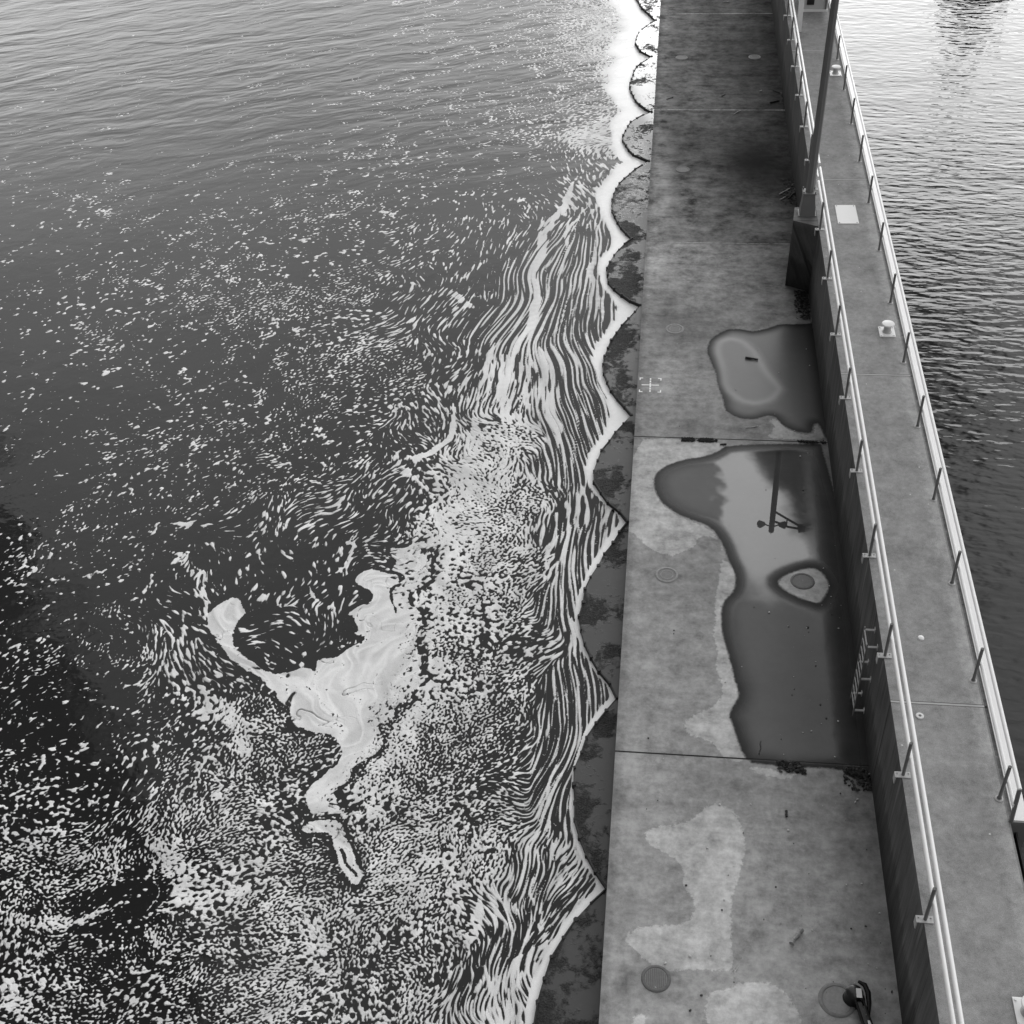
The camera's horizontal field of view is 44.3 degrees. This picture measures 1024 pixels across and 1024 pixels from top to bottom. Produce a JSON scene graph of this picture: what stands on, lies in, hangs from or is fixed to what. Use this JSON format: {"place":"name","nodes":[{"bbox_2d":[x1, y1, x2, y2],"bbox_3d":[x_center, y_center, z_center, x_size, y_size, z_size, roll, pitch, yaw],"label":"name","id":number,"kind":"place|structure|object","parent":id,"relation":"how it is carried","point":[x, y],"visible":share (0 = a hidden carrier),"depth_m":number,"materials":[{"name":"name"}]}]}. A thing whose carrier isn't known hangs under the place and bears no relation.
{"place":"outdoors","nodes":[
{"label":"outdoors","id":0,"kind":"place"},
{"bbox_2d":[0,0,653,1023],"bbox_3d":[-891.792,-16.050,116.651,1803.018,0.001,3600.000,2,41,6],"label":"river water","id":1,"kind":"structure","parent":0,"point":[314,314],"depth_m":39.58,"materials":[{"name":"black liquid"}]},
{"bbox_2d":[532,885,606,1023],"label":"sheet pile cell","id":2,"kind":"object","parent":1,"relation":"in","point":[570,992],"visible":0.94,"depth_m":26.83,"materials":[{"name":"concrete"}]},
{"bbox_2d":[572,696,617,888],"bbox_3d":[2.024,7.273,31.069,1.080,1.766,5.691,2,41,6],"label":"sheet pile cell","id":3,"kind":"object","parent":1,"relation":"in","point":[593,778],"visible":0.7,"depth_m":30.42,"materials":[{"name":"metal"}]},
{"bbox_2d":[577,521,628,698],"bbox_3d":[2.583,3.165,35.792,1.343,1.768,7.035,2,41,6],"label":"sheet pile cell","id":4,"kind":"object","parent":1,"relation":"in","point":[600,615],"visible":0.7,"depth_m":34.97,"materials":[{"name":"metal"}]},
{"bbox_2d":[593,415,635,521],"bbox_3d":[3.279,-0.868,40.423,1.307,1.763,5.480,2,41,6],"label":"sheet pile cell","id":5,"kind":"object","parent":1,"relation":"in","point":[612,473],"visible":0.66,"depth_m":39.70,"materials":[{"name":"metal"}]},
{"bbox_2d":[602,304,641,415],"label":"sheet pile cell","id":6,"kind":"object","parent":1,"relation":"in","point":[620,364],"visible":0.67,"depth_m":44.18,"materials":[{"name":"metal"}]},
{"bbox_2d":[606,238,645,306],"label":"sheet pile cell","id":7,"kind":"object","parent":1,"relation":"in","point":[625,267],"visible":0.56,"depth_m":48.94,"materials":[{"name":"metal"}]},
{"bbox_2d":[611,161,650,238],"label":"sheet pile cell","id":8,"kind":"object","parent":1,"relation":"in","point":[629,204],"visible":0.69,"depth_m":53.21,"materials":[{"name":"concrete"}]},
{"bbox_2d":[622,112,653,161],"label":"sheet pile cell","id":9,"kind":"object","parent":1,"relation":"in","point":[637,135],"visible":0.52,"depth_m":58.05,"materials":[{"name":"concrete"}]},
{"bbox_2d":[629,55,656,112],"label":"sheet pile cell","id":10,"kind":"object","parent":1,"relation":"in","point":[642,84],"visible":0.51,"depth_m":62.66,"materials":[{"name":"metal"}]},
{"bbox_2d":[635,19,659,57],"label":"sheet pile cell","id":11,"kind":"object","parent":1,"relation":"in","point":[646,41],"visible":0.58,"depth_m":67.11,"materials":[{"name":"concrete"}]},
{"bbox_2d":[636,0,660,19],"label":"sheet pile cell","id":12,"kind":"object","parent":1,"relation":"in","point":[650,9],"visible":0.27,"depth_m":70.77,"materials":[{"name":"concrete"}]},
{"bbox_2d":[771,0,1023,1023],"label":"lock wall","id":13,"kind":"structure","parent":0,"point":[979,838],"depth_m":29.80,"materials":[{"name":"concrete"}]},
{"bbox_2d":[796,0,803,31],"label":"service pillar","id":14,"kind":"structure","parent":13,"relation":"on","point":[800,12],"depth_m":57.20,"materials":[{"name":"white paint"}]},
{"bbox_2d":[783,0,820,189],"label":"guardrail","id":15,"kind":"object","parent":13,"relation":"on","point":[802,72],"visible":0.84,"depth_m":51.97,"materials":[{"name":"grey metal"}]},
{"bbox_2d":[798,0,827,11],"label":"control hut","id":16,"kind":"object","parent":13,"relation":"on","point":[815,5],"visible":0.83,"depth_m":59.44,"materials":[{"name":"white paint"}]},
{"bbox_2d":[807,0,814,4],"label":"door","id":17,"kind":"structure","parent":16,"relation":"in","point":[809,2],"depth_m":59.33,"materials":[{"name":"black glass"}]},
{"bbox_2d":[830,65,841,75],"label":"bollard","id":18,"kind":"object","parent":13,"relation":"on","point":[835,72],"visible":0.94,"depth_m":53.74,"materials":[{"name":"white metal"}]},
{"bbox_2d":[835,205,858,223],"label":"hatch cover","id":19,"kind":"object","parent":13,"relation":"on","point":[846,214],"visible":1,"depth_m":44.43,"materials":[{"name":"metal"}]},
{"bbox_2d":[850,626,877,715],"bbox_3d":[8.534,3.885,30.491,0.267,2.560,0.660,2,41,6],"label":"ladder","id":20,"kind":"object","parent":13,"relation":"attached to","point":[856,693],"depth_m":30.41,"materials":[{"name":"metal"}]},
{"bbox_2d":[878,320,895,336],"bbox_3d":[11.533,-5.666,38.583,0.480,0.348,0.560,2,41,6],"label":"bollard","id":21,"kind":"object","parent":13,"relation":"on","point":[887,330],"visible":1,"depth_m":38.53,"materials":[{"name":"white metal"}]},
{"bbox_2d":[814,166,963,1023],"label":"guardrail","id":22,"kind":"object","parent":13,"relation":"on","point":[926,917],"visible":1,"depth_m":27.54,"materials":[{"name":"grey metal"}]},
{"bbox_2d":[916,713,923,718],"bbox_3d":[8.864,4.426,27.311,0.180,0.023,0.177,2,41,6],"label":"anchor ring","id":23,"kind":"object","parent":13,"relation":"on","point":[921,717],"visible":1,"depth_m":27.29,"materials":[{"name":"metal"}]},
{"bbox_2d":[829,0,1021,806],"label":"guardrail","id":24,"kind":"object","parent":13,"relation":"on","point":[979,651],"visible":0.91,"depth_m":32.21,"materials":[{"name":"grey metal"}]},
{"bbox_2d":[1009,790,1021,823],"bbox_3d":[9.954,5.806,24.857,0.150,1.095,0.086,2,41,6],"label":"end post","id":25,"kind":"object","parent":13,"relation":"on","point":[1014,808],"visible":1,"depth_m":24.82,"materials":[{"name":"metal"}]},
{"bbox_2d":[1012,996,1023,1023],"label":"bollard","id":26,"kind":"object","parent":13,"relation":"on","point":[1018,1003],"visible":1,"depth_m":22.18,"materials":[{"name":"white metal"}]},
{"bbox_2d":[838,0,1023,858],"bbox_3d":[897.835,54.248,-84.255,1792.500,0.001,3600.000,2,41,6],"label":"lock water","id":27,"kind":"structure","parent":0,"point":[939,85],"depth_m":50.24,"materials":[{"name":"black liquid"}]},
{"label":"deck slab","id":28,"kind":"structure","parent":0,"visible":0},
{"bbox_2d":[599,0,901,1023],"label":"deck","id":29,"kind":"structure","parent":28,"relation":"on","point":[739,530],"depth_m":33.72,"materials":[{"name":"concrete"}]},
{"bbox_2d":[639,378,661,392],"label":"painted mark","id":30,"kind":"object","parent":29,"relation":"on","point":[650,385],"visible":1,"depth_m":42.22,"materials":[{"name":"white paint"}]},
{"bbox_2d":[641,965,670,992],"bbox_3d":[2.998,9.704,26.150,0.624,0.022,0.624,2,41,6],"label":"deck cover","id":31,"kind":"object","parent":29,"relation":"on","point":[658,977],"visible":1,"depth_m":26.14,"materials":[{"name":"metal"}]},
{"bbox_2d":[655,567,677,582],"bbox_3d":[4.343,1.758,35.269,0.645,0.022,0.645,2,41,6],"label":"deck cover","id":32,"kind":"object","parent":29,"relation":"on","point":[666,574],"visible":1,"depth_m":35.26,"materials":[{"name":"metal"}]},
{"bbox_2d":[665,324,683,333],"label":"deck cover","id":33,"kind":"object","parent":29,"relation":"on","point":[674,328],"visible":1,"depth_m":44.76,"materials":[{"name":"metal"}]},
{"bbox_2d":[675,55,687,59],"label":"deck cover","id":34,"kind":"object","parent":29,"relation":"on","point":[681,57],"visible":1,"depth_m":63.74,"materials":[{"name":"grey metal"}]},
{"bbox_2d":[675,166,689,172],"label":"deck cover","id":35,"kind":"object","parent":29,"relation":"on","point":[682,169],"visible":1,"depth_m":54.23,"materials":[{"name":"grey metal"}]},
{"bbox_2d":[681,437,717,442],"bbox_3d":[5.940,-2.301,39.830,1.167,0.099,0.248,2,41,6],"label":"moss strip","id":36,"kind":"object","parent":29,"relation":"on","point":[692,439],"visible":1,"depth_m":39.82,"materials":[{"name":"black plant"}]},
{"bbox_2d":[748,55,760,58],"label":"deck cover","id":37,"kind":"object","parent":29,"relation":"on","point":[754,57],"visible":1,"depth_m":63.38,"materials":[{"name":"grey metal"}]},
{"bbox_2d":[648,256,879,1014],"bbox_3d":[6.414,1.389,35.555,5.589,0.047,34.428,2,41,6],"label":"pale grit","id":38,"kind":"object","parent":29,"relation":"on","point":[689,955],"visible":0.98,"depth_m":29.22,"materials":[{"name":"grey gravel"}]},
{"bbox_2d":[646,423,892,1013],"bbox_3d":[5.891,4.381,32.121,5.625,0.047,25.611,2,41,6],"label":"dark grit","id":39,"kind":"object","parent":29,"relation":"on","point":[743,832],"visible":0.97,"depth_m":28.66,"materials":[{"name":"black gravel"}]},
{"bbox_2d":[781,179,796,204],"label":"leaf litter","id":40,"kind":"object","parent":29,"relation":"on","point":[789,192],"visible":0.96,"depth_m":52.16,"materials":[{"name":"black plant"}]},
{"bbox_2d":[776,759,806,774],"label":"leaf litter","id":41,"kind":"object","parent":29,"relation":"on","point":[793,766],"visible":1,"depth_m":30.05,"materials":[{"name":"black plant"}]},
{"bbox_2d":[789,927,803,944],"bbox_3d":[6.043,9.010,26.685,0.112,0.116,0.452,27,49,30],"label":"driftwood log","id":42,"kind":"object","parent":29,"relation":"on","point":[800,930],"visible":1,"depth_m":26.66,"materials":[{"name":"grey wood"}]},
{"bbox_2d":[785,206,818,289],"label":"lamp pier","id":43,"kind":"structure","parent":29,"relation":"on","point":[801,253],"depth_m":45.12,"materials":[{"name":"concrete"}]},
{"bbox_2d":[798,0,838,216],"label":"lamp post","id":44,"kind":"object","parent":43,"relation":"on","point":[807,205],"visible":1,"depth_m":42.36,"materials":[{"name":"metal"}]},
{"bbox_2d":[794,290,809,318],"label":"leaf litter","id":45,"kind":"object","parent":29,"relation":"on","point":[801,302],"visible":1,"depth_m":45.61,"materials":[{"name":"black plant"}]},
{"bbox_2d":[790,573,814,589],"bbox_3d":[8.056,1.910,34.845,0.666,0.022,0.666,2,41,6],"label":"deck cover","id":46,"kind":"object","parent":29,"relation":"on","point":[804,581],"visible":1,"depth_m":34.83,"materials":[{"name":"metal"}]},
{"bbox_2d":[797,440,825,443],"bbox_3d":[9.419,-2.218,39.508,0.908,0.096,0.182,2,41,6],"label":"moss strip","id":47,"kind":"object","parent":29,"relation":"on","point":[813,441],"visible":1,"depth_m":39.49,"materials":[{"name":"black plant"}]},
{"bbox_2d":[818,982,854,1017],"bbox_3d":[6.635,9.945,25.627,0.770,0.022,0.770,2,41,6],"label":"deck cover","id":48,"kind":"object","parent":29,"relation":"on","point":[830,995],"visible":0.86,"depth_m":25.61,"materials":[{"name":"metal"}]},
{"bbox_2d":[843,980,872,1023],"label":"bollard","id":49,"kind":"object","parent":29,"relation":"on","point":[853,995],"visible":1,"depth_m":25.39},
{"bbox_2d":[843,766,872,790],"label":"leaf litter","id":50,"kind":"object","parent":29,"relation":"on","point":[863,779],"visible":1,"depth_m":29.75,"materials":[{"name":"black plant"}]}
]}

